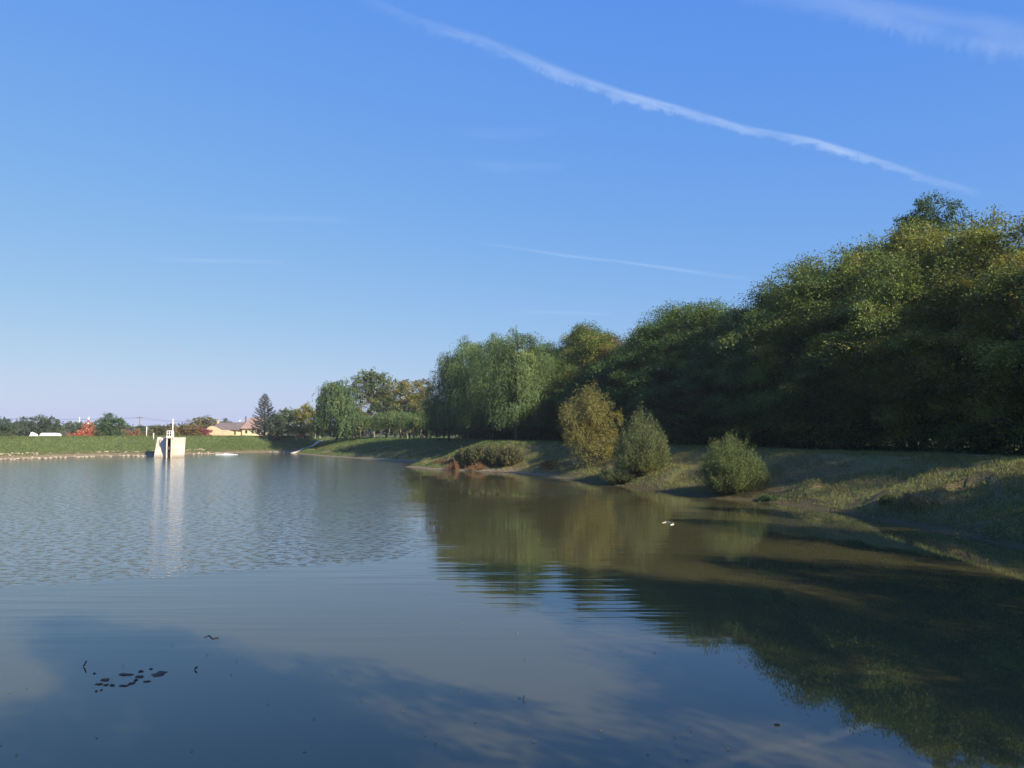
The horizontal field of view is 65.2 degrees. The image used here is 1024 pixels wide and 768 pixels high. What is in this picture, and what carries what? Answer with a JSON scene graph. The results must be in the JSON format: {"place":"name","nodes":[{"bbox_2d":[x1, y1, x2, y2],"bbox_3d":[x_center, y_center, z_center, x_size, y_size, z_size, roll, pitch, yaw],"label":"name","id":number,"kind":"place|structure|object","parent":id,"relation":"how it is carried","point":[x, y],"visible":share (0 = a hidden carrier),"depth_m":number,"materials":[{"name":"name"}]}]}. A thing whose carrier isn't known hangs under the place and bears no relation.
{"place":"outdoors","nodes":[
{"label":"outdoors","id":0,"kind":"place"},
{"bbox_2d":[0,453,1023,767],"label":"water","id":1,"kind":"structure","parent":0,"point":[320,597],"depth_m":16.66,"materials":[{"name":"blue liquid"}]},
{"bbox_2d":[0,583,1002,760],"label":"floating leaves","id":2,"kind":"object","parent":1,"relation":"on","point":[533,741],"visible":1,"depth_m":11.19,"materials":[{"name":"brown plant"}]},
{"bbox_2d":[0,434,1023,550],"bbox_3d":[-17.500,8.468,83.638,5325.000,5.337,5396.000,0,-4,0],"label":"ground","id":3,"kind":"structure","parent":0,"point":[861,462],"depth_m":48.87,"materials":[{"name":"green plant"}]},
{"bbox_2d":[0,416,18,435],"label":"village tree","id":4,"kind":"object","parent":3,"relation":"on","point":[5,424],"visible":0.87,"depth_m":159.64,"materials":[{"name":"green plant"}]},
{"bbox_2d":[10,416,33,435],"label":"village tree","id":5,"kind":"object","parent":3,"relation":"on","point":[21,424],"visible":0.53,"depth_m":181.07,"materials":[{"name":"green plant"}]},
{"bbox_2d":[19,414,61,435],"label":"village tree","id":6,"kind":"object","parent":3,"relation":"on","point":[47,423],"visible":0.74,"depth_m":174.95,"materials":[{"name":"green plant"}]},
{"bbox_2d":[50,419,63,432],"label":"village tree","id":7,"kind":"object","parent":3,"relation":"on","point":[59,427],"visible":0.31,"depth_m":179.47,"materials":[{"name":"green plant"}]},
{"bbox_2d":[59,420,75,434],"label":"village tree","id":8,"kind":"object","parent":3,"relation":"on","point":[68,426],"visible":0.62,"depth_m":199.10,"materials":[{"name":"green plant"}]},
{"bbox_2d":[70,421,85,433],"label":"village tree","id":9,"kind":"object","parent":3,"relation":"on","point":[76,428],"visible":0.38,"depth_m":198.50,"materials":[{"name":"green plant"}]},
{"bbox_2d":[76,421,100,435],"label":"red shrub","id":10,"kind":"object","parent":3,"relation":"on","point":[89,429],"visible":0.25,"depth_m":167.22,"materials":[{"name":"brown plant"}]},
{"bbox_2d":[88,412,127,435],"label":"village tree","id":11,"kind":"object","parent":3,"relation":"on","point":[103,428],"visible":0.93,"depth_m":159.16,"materials":[{"name":"green plant"}]},
{"bbox_2d":[0,448,296,459],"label":"shore stones","id":12,"kind":"object","parent":3,"relation":"on","point":[31,457],"visible":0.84,"depth_m":134.20,"materials":[{"name":"grey stone"}]},
{"bbox_2d":[144,424,171,435],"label":"village tree","id":13,"kind":"object","parent":3,"relation":"on","point":[160,430],"visible":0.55,"depth_m":178.81,"materials":[{"name":"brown plant"}]},
{"bbox_2d":[0,435,328,455],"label":"grassy embankment","id":14,"kind":"structure","parent":3,"relation":"on","point":[208,443],"depth_m":143.17,"materials":[{"name":"green plant"}]},
{"bbox_2d":[154,419,185,456],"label":"sluice structure","id":15,"kind":"object","parent":3,"relation":"on","point":[170,446],"visible":0.87,"depth_m":133.88,"materials":[{"name":"concrete"}]},
{"bbox_2d":[166,423,207,435],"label":"village tree","id":16,"kind":"object","parent":3,"relation":"on","point":[188,430],"visible":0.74,"depth_m":177.09,"materials":[{"name":"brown plant"}]},
{"bbox_2d":[181,415,221,427],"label":"village tree","id":17,"kind":"object","parent":3,"relation":"on","point":[211,421],"visible":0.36,"depth_m":224.00,"materials":[{"name":"green plant"}]},
{"bbox_2d":[207,425,232,435],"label":"outbuilding","id":18,"kind":"structure","parent":3,"relation":"on","point":[218,430],"depth_m":198.55,"materials":[{"name":"yellow paint"}]},
{"bbox_2d":[0,421,455,436],"bbox_3d":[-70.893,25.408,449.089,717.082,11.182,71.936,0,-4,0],"label":"woods","id":19,"kind":"object","parent":3,"relation":"on","point":[179,425],"visible":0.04,"depth_m":435.01,"materials":[{"name":"green plant"}]},
{"bbox_2d":[215,416,276,435],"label":"farmhouse","id":20,"kind":"object","parent":3,"relation":"on","point":[238,429],"visible":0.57,"depth_m":204.75,"materials":[{"name":"beige paint"}]},
{"bbox_2d":[248,394,276,434],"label":"spruce tree","id":21,"kind":"object","parent":3,"relation":"on","point":[264,404],"visible":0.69,"depth_m":183.52,"materials":[{"name":"green plant"}]},
{"bbox_2d":[259,410,284,440],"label":"village tree","id":22,"kind":"object","parent":3,"relation":"on","point":[278,426],"visible":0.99,"depth_m":171.13,"materials":[{"name":"green plant"}]},
{"bbox_2d":[274,407,305,435],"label":"village tree","id":23,"kind":"object","parent":3,"relation":"on","point":[287,419],"visible":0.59,"depth_m":174.45,"materials":[{"name":"green plant"}]},
{"bbox_2d":[288,402,315,437],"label":"village tree","id":24,"kind":"object","parent":3,"relation":"on","point":[303,429],"visible":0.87,"depth_m":171.25,"materials":[{"name":"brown plant"}]},
{"bbox_2d":[308,379,363,442],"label":"background tree","id":25,"kind":"object","parent":3,"relation":"on","point":[336,401],"visible":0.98,"depth_m":155.68,"materials":[{"name":"green plant"}]},
{"bbox_2d":[349,412,371,436],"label":"young tree","id":26,"kind":"object","parent":3,"relation":"on","point":[362,425],"visible":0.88,"depth_m":155.15,"materials":[{"name":"green plant"}]},
{"bbox_2d":[358,415,384,436],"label":"young tree","id":27,"kind":"object","parent":3,"relation":"on","point":[368,421],"visible":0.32,"depth_m":155.62,"materials":[{"name":"green plant"}]},
{"bbox_2d":[343,367,405,437],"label":"background tree","id":28,"kind":"object","parent":3,"relation":"on","point":[371,395],"visible":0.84,"depth_m":194.18,"materials":[{"name":"green plant"}]},
{"bbox_2d":[190,436,566,469],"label":"slope grass","id":29,"kind":"structure","parent":3,"relation":"on","point":[359,448],"depth_m":128.63,"materials":[{"name":"green plant"}]},
{"bbox_2d":[369,412,391,437],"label":"young tree","id":30,"kind":"object","parent":3,"relation":"on","point":[380,425],"visible":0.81,"depth_m":149.51,"materials":[{"name":"green plant"}]},
{"bbox_2d":[362,396,403,437],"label":"background tree","id":31,"kind":"object","parent":3,"relation":"on","point":[377,407],"visible":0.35,"depth_m":183.77,"materials":[{"name":"green plant"}]},
{"bbox_2d":[380,410,404,437],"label":"young tree","id":32,"kind":"object","parent":3,"relation":"on","point":[389,418],"visible":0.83,"depth_m":148.29,"materials":[{"name":"green plant"}]},
{"bbox_2d":[363,378,431,430],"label":"background tree","id":33,"kind":"object","parent":3,"relation":"on","point":[403,400],"visible":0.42,"depth_m":198.10,"materials":[{"name":"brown plant"}]},
{"bbox_2d":[393,411,416,437],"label":"young tree","id":34,"kind":"object","parent":3,"relation":"on","point":[405,421],"visible":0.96,"depth_m":145.89,"materials":[{"name":"green plant"}]},
{"bbox_2d":[390,401,427,437],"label":"background tree","id":35,"kind":"object","parent":3,"relation":"on","point":[413,408],"visible":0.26,"depth_m":174.85,"materials":[{"name":"green plant"}]},
{"bbox_2d":[407,410,431,438],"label":"young tree","id":36,"kind":"object","parent":3,"relation":"on","point":[419,422],"visible":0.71,"depth_m":145.13,"materials":[{"name":"green plant"}]},
{"bbox_2d":[405,378,436,435],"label":"background tree","id":37,"kind":"object","parent":3,"relation":"on","point":[422,382],"visible":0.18,"depth_m":203.72,"materials":[{"name":"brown plant"}]},
{"bbox_2d":[409,398,437,437],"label":"background tree","id":38,"kind":"object","parent":3,"relation":"on","point":[428,434],"visible":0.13,"depth_m":179.28,"materials":[{"name":"green plant"}]},
{"bbox_2d":[430,456,448,463],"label":"weed clump","id":39,"kind":"object","parent":3,"relation":"on","point":[441,460],"visible":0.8,"depth_m":91.33,"materials":[{"name":"brown plant"}]},
{"bbox_2d":[422,425,459,437],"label":"background tree","id":40,"kind":"object","parent":3,"relation":"on","point":[443,433],"visible":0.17,"depth_m":166.54,"materials":[{"name":"green plant"}]},
{"bbox_2d":[420,351,471,441],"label":"willow tree","id":41,"kind":"object","parent":3,"relation":"on","point":[440,408],"visible":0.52,"depth_m":121.06,"materials":[{"name":"green plant"}]},
{"bbox_2d":[445,461,470,469],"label":"weed clump","id":42,"kind":"object","parent":3,"relation":"on","point":[456,466],"visible":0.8,"depth_m":86.22,"materials":[{"name":"brown plant"}]},
{"bbox_2d":[448,446,469,463],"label":"thicket bush","id":43,"kind":"object","parent":3,"relation":"on","point":[460,452],"visible":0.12,"depth_m":89.17,"materials":[{"name":"green plant"}]},
{"bbox_2d":[430,335,494,438],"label":"willow tree","id":44,"kind":"object","parent":3,"relation":"on","point":[463,353],"visible":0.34,"depth_m":118.94,"materials":[{"name":"green plant"}]},
{"bbox_2d":[460,443,486,464],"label":"thicket bush","id":45,"kind":"object","parent":3,"relation":"on","point":[468,457],"visible":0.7,"depth_m":85.95,"materials":[{"name":"green plant"}]},
{"bbox_2d":[466,462,487,470],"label":"weed clump","id":46,"kind":"object","parent":3,"relation":"on","point":[479,466],"visible":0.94,"depth_m":84.02,"materials":[{"name":"brown plant"}]},
{"bbox_2d":[443,332,519,439],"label":"willow tree","id":47,"kind":"object","parent":3,"relation":"on","point":[476,417],"visible":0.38,"depth_m":109.77,"materials":[{"name":"green plant"}]},
{"bbox_2d":[475,442,491,465],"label":"thicket bush","id":48,"kind":"object","parent":3,"relation":"on","point":[481,455],"visible":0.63,"depth_m":85.24,"materials":[{"name":"green plant"}]},
{"bbox_2d":[485,445,505,465],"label":"thicket bush","id":49,"kind":"object","parent":3,"relation":"on","point":[493,458],"visible":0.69,"depth_m":83.96,"materials":[{"name":"green plant"}]},
{"bbox_2d":[465,325,555,440],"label":"willow tree","id":50,"kind":"object","parent":3,"relation":"on","point":[520,395],"visible":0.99,"depth_m":96.82,"materials":[{"name":"green plant"}]},
{"bbox_2d":[499,445,523,465],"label":"thicket bush","id":51,"kind":"object","parent":3,"relation":"on","point":[509,455],"visible":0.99,"depth_m":82.93,"materials":[{"name":"green plant"}]},
{"bbox_2d":[492,365,558,439],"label":"forest tree","id":52,"kind":"object","parent":3,"relation":"on","point":[530,432],"visible":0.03,"depth_m":105.61,"materials":[{"name":"green plant"}]},
{"bbox_2d":[509,343,555,427],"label":"forest tree","id":53,"kind":"object","parent":3,"relation":"on","point":[548,350],"visible":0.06,"depth_m":124.97,"materials":[{"name":"green plant"}]},
{"bbox_2d":[506,345,570,440],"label":"willow tree","id":54,"kind":"object","parent":3,"relation":"on","point":[548,363],"visible":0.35,"depth_m":100.56,"materials":[{"name":"green plant"}]},
{"bbox_2d":[537,457,567,468],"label":"weed clump","id":55,"kind":"object","parent":3,"relation":"on","point":[547,465],"visible":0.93,"depth_m":75.58,"materials":[{"name":"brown plant"}]},
{"bbox_2d":[528,355,585,438],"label":"forest tree","id":56,"kind":"object","parent":3,"relation":"on","point":[561,361],"visible":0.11,"depth_m":102.57,"materials":[{"name":"green plant"}]},
{"bbox_2d":[533,363,589,441],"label":"forest tree","id":57,"kind":"object","parent":3,"relation":"on","point":[569,373],"visible":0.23,"depth_m":97.77,"materials":[{"name":"green plant"}]},
{"bbox_2d":[549,334,573,353],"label":"forest tree","id":58,"kind":"object","parent":3,"relation":"on","point":[558,349],"visible":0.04,"depth_m":123.99,"materials":[{"name":"green plant"}]},
{"bbox_2d":[552,319,601,374],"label":"forest tree","id":59,"kind":"object","parent":3,"relation":"on","point":[579,329],"visible":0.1,"depth_m":107.21,"materials":[{"name":"green plant"}]},
{"bbox_2d":[547,371,612,441],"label":"forest tree","id":60,"kind":"object","parent":3,"relation":"on","point":[568,395],"visible":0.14,"depth_m":94.43,"materials":[{"name":"green plant"}]},
{"bbox_2d":[550,328,617,400],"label":"forest tree","id":61,"kind":"object","parent":3,"relation":"on","point":[593,343],"visible":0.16,"depth_m":101.72,"materials":[{"name":"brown plant"}]},
{"bbox_2d":[555,376,625,469],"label":"ochre bush","id":62,"kind":"object","parent":3,"relation":"on","point":[590,423],"visible":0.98,"depth_m":70.84,"materials":[{"name":"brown plant"}]},
{"bbox_2d":[553,358,649,440],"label":"forest tree","id":63,"kind":"object","parent":3,"relation":"on","point":[598,376],"visible":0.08,"depth_m":90.54,"materials":[{"name":"green plant"}]},
{"bbox_2d":[578,341,626,398],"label":"forest tree","id":64,"kind":"object","parent":3,"relation":"on","point":[604,349],"visible":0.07,"depth_m":98.33,"materials":[{"name":"green plant"}]},
{"bbox_2d":[585,324,623,365],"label":"forest tree","id":65,"kind":"object","parent":3,"relation":"on","point":[611,337],"visible":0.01,"depth_m":113.06,"materials":[{"name":"green plant"}]},
{"bbox_2d":[584,337,637,418],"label":"forest tree","id":66,"kind":"object","parent":3,"relation":"on","point":[613,358],"visible":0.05,"depth_m":93.84,"materials":[{"name":"green plant"}]},
{"bbox_2d":[599,463,637,483],"bbox_3d":[8.295,6.912,61.866,3.318,1.705,3.303,0,-4,0],"label":"willow bush","id":67,"kind":"object","parent":3,"relation":"on","point":[607,475],"visible":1,"depth_m":61.08,"materials":[{"name":"green plant"}]},
{"bbox_2d":[586,355,655,440],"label":"forest tree","id":68,"kind":"object","parent":3,"relation":"on","point":[608,374],"visible":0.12,"depth_m":86.96,"materials":[{"name":"green plant"}]},
{"bbox_2d":[585,319,683,434],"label":"forest tree","id":69,"kind":"object","parent":3,"relation":"on","point":[628,361],"visible":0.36,"depth_m":83.34,"materials":[{"name":"green plant"}]},
{"bbox_2d":[597,304,679,428],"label":"forest tree","id":70,"kind":"object","parent":3,"relation":"on","point":[631,335],"visible":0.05,"depth_m":89.57,"materials":[{"name":"green plant"}]},
{"bbox_2d":[611,394,673,474],"bbox_3d":[10.022,3.956,61.900,4.870,6.458,4.800,0,-4,0],"label":"willow bush","id":71,"kind":"object","parent":3,"relation":"on","point":[645,451],"visible":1,"depth_m":60.99,"materials":[{"name":"green plant"}]},
{"bbox_2d":[603,330,707,443],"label":"forest tree","id":72,"kind":"object","parent":3,"relation":"on","point":[677,345],"visible":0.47,"depth_m":79.13,"materials":[{"name":"green plant"}]},
{"bbox_2d":[623,297,712,421],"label":"forest tree","id":73,"kind":"object","parent":3,"relation":"on","point":[675,311],"visible":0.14,"depth_m":84.78,"materials":[{"name":"green plant"}]},
{"bbox_2d":[621,344,749,445],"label":"forest tree","id":74,"kind":"object","parent":3,"relation":"on","point":[686,400],"visible":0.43,"depth_m":73.58,"materials":[{"name":"green plant"}]},
{"bbox_2d":[647,298,738,440],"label":"forest tree","id":75,"kind":"object","parent":3,"relation":"on","point":[701,321],"visible":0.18,"depth_m":80.28,"materials":[{"name":"green plant"}]},
{"bbox_2d":[685,297,734,334],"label":"forest tree","id":76,"kind":"object","parent":3,"relation":"on","point":[719,304],"visible":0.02,"depth_m":88.76,"materials":[{"name":"green plant"}]},
{"bbox_2d":[672,331,772,443],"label":"forest tree","id":77,"kind":"object","parent":3,"relation":"on","point":[705,363],"visible":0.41,"depth_m":71.36,"materials":[{"name":"green plant"}]},
{"bbox_2d":[693,430,772,493],"bbox_3d":[13.774,4.837,50.141,4.909,4.210,4.802,0,-4,0],"label":"willow bush","id":78,"kind":"object","parent":3,"relation":"on","point":[730,471],"visible":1,"depth_m":49.29,"materials":[{"name":"green plant"}]},
{"bbox_2d":[682,302,796,440],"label":"forest tree","id":79,"kind":"object","parent":3,"relation":"on","point":[726,321],"visible":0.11,"depth_m":76.40,"materials":[{"name":"green plant"}]},
{"bbox_2d":[459,395,1023,455],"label":"undergrowth","id":80,"kind":"object","parent":3,"relation":"on","point":[886,446],"visible":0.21,"depth_m":58.65,"materials":[{"name":"green plant"}]},
{"bbox_2d":[706,327,807,446],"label":"forest tree","id":81,"kind":"object","parent":3,"relation":"on","point":[737,408],"visible":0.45,"depth_m":66.39,"materials":[{"name":"green plant"}]},
{"bbox_2d":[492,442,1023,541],"bbox_3d":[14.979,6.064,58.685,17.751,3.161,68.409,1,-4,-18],"label":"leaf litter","id":82,"kind":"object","parent":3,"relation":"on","point":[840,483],"visible":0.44,"depth_m":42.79,"materials":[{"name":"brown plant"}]},
{"bbox_2d":[697,274,826,443],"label":"forest tree","id":83,"kind":"object","parent":3,"relation":"on","point":[758,297],"visible":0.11,"depth_m":72.45,"materials":[{"name":"green plant"}]},
{"bbox_2d":[758,493,778,501],"bbox_3d":[14.996,6.763,46.834,1.197,0.778,1.391,-1,-4,17],"label":"weed clump","id":84,"kind":"object","parent":3,"relation":"on","point":[765,497],"visible":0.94,"depth_m":46.63,"materials":[{"name":"green plant"}]},
{"bbox_2d":[738,249,835,441],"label":"forest tree","id":85,"kind":"object","parent":3,"relation":"on","point":[819,272],"visible":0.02,"depth_m":75.17,"materials":[{"name":"green plant"}]},
{"bbox_2d":[729,253,851,442],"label":"forest tree","id":86,"kind":"object","parent":3,"relation":"on","point":[773,291],"visible":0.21,"depth_m":67.07,"materials":[{"name":"green plant"}]},
{"bbox_2d":[708,271,879,446],"bbox_3d":[23.489,-1.647,64.550,15.010,14.415,11.020,-1,-4,10],"label":"forest tree","id":87,"kind":"object","parent":3,"relation":"on","point":[786,320],"visible":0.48,"depth_m":64.09,"materials":[{"name":"green plant"}]},
{"bbox_2d":[753,300,941,448],"bbox_3d":[25.086,-0.534,60.014,12.857,11.773,14.391,2,-4,-27],"label":"forest tree","id":88,"kind":"object","parent":3,"relation":"on","point":[813,373],"visible":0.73,"depth_m":58.92,"materials":[{"name":"green plant"}]},
{"bbox_2d":[778,230,921,446],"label":"forest tree","id":89,"kind":"object","parent":3,"relation":"on","point":[870,246],"visible":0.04,"depth_m":69.17,"materials":[{"name":"green plant"}]},
{"bbox_2d":[797,241,914,446],"bbox_3d":[28.082,-3.050,64.540,11.084,17.695,13.578,-1,-4,14],"label":"forest tree","id":90,"kind":"object","parent":3,"relation":"on","point":[852,262],"visible":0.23,"depth_m":63.66,"materials":[{"name":"green plant"}]},
{"bbox_2d":[876,493,897,505],"bbox_3d":[18.340,5.640,38.886,1.038,0.913,1.007,2,-4,-29],"label":"weed clump","id":91,"kind":"object","parent":3,"relation":"on","point":[886,499],"visible":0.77,"depth_m":38.80,"materials":[{"name":"green plant"}]},
{"bbox_2d":[809,245,969,451],"bbox_3d":[27.537,-2.261,56.698,10.706,15.082,13.774,0,-4,6],"label":"forest tree","id":92,"kind":"object","parent":3,"relation":"on","point":[894,323],"visible":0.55,"depth_m":55.71,"materials":[{"name":"green plant"}]},
{"bbox_2d":[812,226,975,449],"bbox_3d":[30.952,-3.130,60.549,17.352,17.441,12.183,1,-4,-12],"label":"forest tree","id":93,"kind":"object","parent":3,"relation":"on","point":[926,252],"visible":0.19,"depth_m":59.06,"materials":[{"name":"green plant"}]},
{"bbox_2d":[891,490,940,510],"bbox_3d":[18.715,5.460,37.093,1.896,1.144,2.097,0,-4,0],"label":"weed clump","id":94,"kind":"object","parent":3,"relation":"on","point":[909,501],"visible":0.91,"depth_m":36.78,"materials":[{"name":"green plant"}]},
{"bbox_2d":[843,213,989,448],"bbox_3d":[33.534,-4.280,64.588,13.969,20.051,12.480,-1,-4,10],"label":"forest tree","id":95,"kind":"object","parent":3,"relation":"on","point":[899,235],"visible":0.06,"depth_m":64.67,"materials":[{"name":"green plant"}]},
{"bbox_2d":[891,189,986,443],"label":"forest tree","id":96,"kind":"object","parent":3,"relation":"on","point":[933,213],"visible":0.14,"depth_m":72.17,"materials":[{"name":"green plant"}]},
{"bbox_2d":[862,262,1023,453],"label":"forest tree","id":97,"kind":"object","parent":3,"relation":"on","point":[921,380],"visible":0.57,"depth_m":52.12,"materials":[{"name":"green plant"}]},
{"bbox_2d":[888,216,1023,452],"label":"forest tree","id":98,"kind":"object","parent":3,"relation":"on","point":[985,239],"visible":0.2,"depth_m":55.17,"materials":[{"name":"green plant"}]},
{"bbox_2d":[908,246,1023,454],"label":"forest tree","id":99,"kind":"object","parent":3,"relation":"on","point":[1003,273],"visible":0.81,"depth_m":49.15,"materials":[{"name":"green plant"}]},
{"bbox_2d":[912,203,1023,450],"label":"forest tree","id":100,"kind":"object","parent":3,"relation":"on","point":[1000,219],"visible":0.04,"depth_m":60.45,"materials":[{"name":"green plant"}]},
{"bbox_2d":[928,212,1023,445],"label":"forest tree","id":101,"kind":"object","parent":3,"relation":"on","point":[1013,234],"visible":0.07,"depth_m":52.55,"materials":[{"name":"green plant"}]},
{"bbox_2d":[952,280,1023,451],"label":"forest tree","id":102,"kind":"object","parent":3,"relation":"on","point":[1013,351],"visible":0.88,"depth_m":46.81,"materials":[{"name":"green plant"}]},
{"bbox_2d":[0,0,1023,432],"label":"sky","id":103,"kind":"structure","parent":0,"point":[208,207],"materials":[{"name":"blue"}]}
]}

